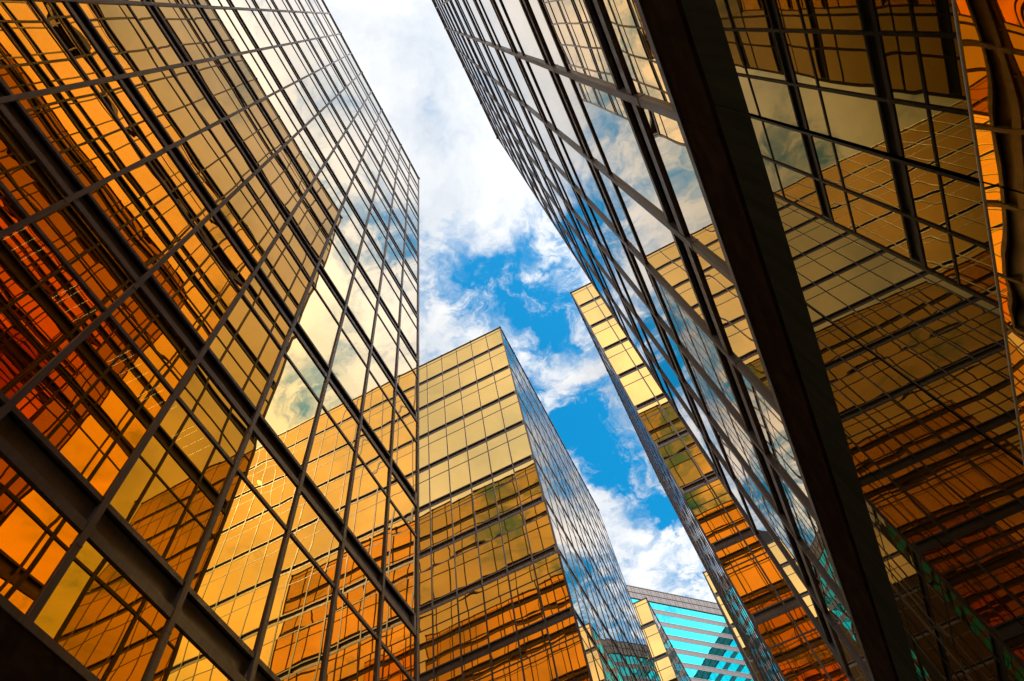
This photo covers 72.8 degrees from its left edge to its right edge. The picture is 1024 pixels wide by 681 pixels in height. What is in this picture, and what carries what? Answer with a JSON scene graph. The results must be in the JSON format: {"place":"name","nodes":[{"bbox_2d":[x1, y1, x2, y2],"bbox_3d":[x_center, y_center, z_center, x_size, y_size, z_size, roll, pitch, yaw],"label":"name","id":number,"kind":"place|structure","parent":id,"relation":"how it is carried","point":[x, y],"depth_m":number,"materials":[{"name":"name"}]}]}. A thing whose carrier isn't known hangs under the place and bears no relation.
{"place":"outdoors","nodes":[
{"label":"outdoors","id":0,"kind":"place"},
{"bbox_2d":[0,0,419,680],"bbox_3d":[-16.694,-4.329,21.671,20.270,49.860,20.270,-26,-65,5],"label":"glass tower","id":1,"kind":"structure","parent":0,"point":[208,340],"depth_m":10.05,"materials":[{"name":"orange glass"}]},
{"bbox_2d":[324,0,716,602],"label":"sky","id":2,"kind":"structure","parent":0,"point":[491,257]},
{"bbox_2d":[419,326,660,680],"bbox_3d":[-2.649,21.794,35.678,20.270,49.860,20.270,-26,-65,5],"label":"glass tower","id":3,"kind":"structure","parent":0,"point":[521,578],"depth_m":35.07,"materials":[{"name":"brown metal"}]},
{"bbox_2d":[633,597,690,680],"bbox_3d":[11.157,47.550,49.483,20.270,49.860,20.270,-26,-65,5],"label":"glass tower","id":4,"kind":"structure","parent":0,"point":[668,664],"depth_m":63.38,"materials":[{"name":"yellow glass"}]},
{"bbox_2d":[626,585,753,680],"bbox_3d":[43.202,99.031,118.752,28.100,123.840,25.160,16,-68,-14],"label":"office block","id":5,"kind":"structure","parent":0,"point":[700,637],"depth_m":159.63,"materials":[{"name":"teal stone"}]},
{"bbox_2d":[631,598,724,622],"bbox_3d":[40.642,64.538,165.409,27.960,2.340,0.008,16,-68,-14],"label":"window","id":6,"kind":"structure","parent":5,"relation":"in","point":[668,608],"depth_m":165.64,"materials":[{"name":"teal glass"}]},
{"bbox_2d":[656,614,730,634],"bbox_3d":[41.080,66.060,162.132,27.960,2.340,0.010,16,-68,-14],"label":"window","id":7,"kind":"structure","parent":5,"relation":"in","point":[662,618],"depth_m":162.56,"materials":[{"name":"teal glass"}]},
{"bbox_2d":[662,626,737,646],"bbox_3d":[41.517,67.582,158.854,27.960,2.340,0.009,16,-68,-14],"label":"window","id":8,"kind":"structure","parent":5,"relation":"in","point":[730,642],"depth_m":159.33,"materials":[{"name":"teal glass"}]},
{"bbox_2d":[670,640,743,659],"bbox_3d":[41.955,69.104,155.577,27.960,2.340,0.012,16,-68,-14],"label":"window","id":9,"kind":"structure","parent":5,"relation":"in","point":[683,645],"depth_m":156.08,"materials":[{"name":"teal glass"}]},
{"bbox_2d":[677,653,749,673],"bbox_3d":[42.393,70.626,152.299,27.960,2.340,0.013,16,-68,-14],"label":"window","id":10,"kind":"structure","parent":5,"relation":"in","point":[712,663],"depth_m":152.86,"materials":[{"name":"teal glass"}]},
{"bbox_2d":[685,668,753,680],"bbox_3d":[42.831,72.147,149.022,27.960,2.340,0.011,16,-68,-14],"label":"window","id":11,"kind":"structure","parent":5,"relation":"in","point":[701,674],"depth_m":149.21,"materials":[{"name":"teal glass"}]},
{"bbox_2d":[569,282,848,680],"bbox_3d":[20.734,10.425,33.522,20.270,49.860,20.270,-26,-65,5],"label":"glass tower","id":12,"kind":"structure","parent":0,"point":[780,636],"depth_m":29.78,"materials":[{"name":"glass"}]},
{"bbox_2d":[432,0,1023,680],"bbox_3d":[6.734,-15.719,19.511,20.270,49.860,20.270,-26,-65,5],"label":"glass tower","id":13,"kind":"structure","parent":0,"point":[790,232],"depth_m":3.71,"materials":[{"name":"glass"}]},
{"bbox_2d":[702,571,762,680],"bbox_3d":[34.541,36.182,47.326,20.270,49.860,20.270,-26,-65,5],"label":"glass tower","id":14,"kind":"structure","parent":0,"point":[752,669],"depth_m":61.97,"materials":[{"name":"yellow glass"}]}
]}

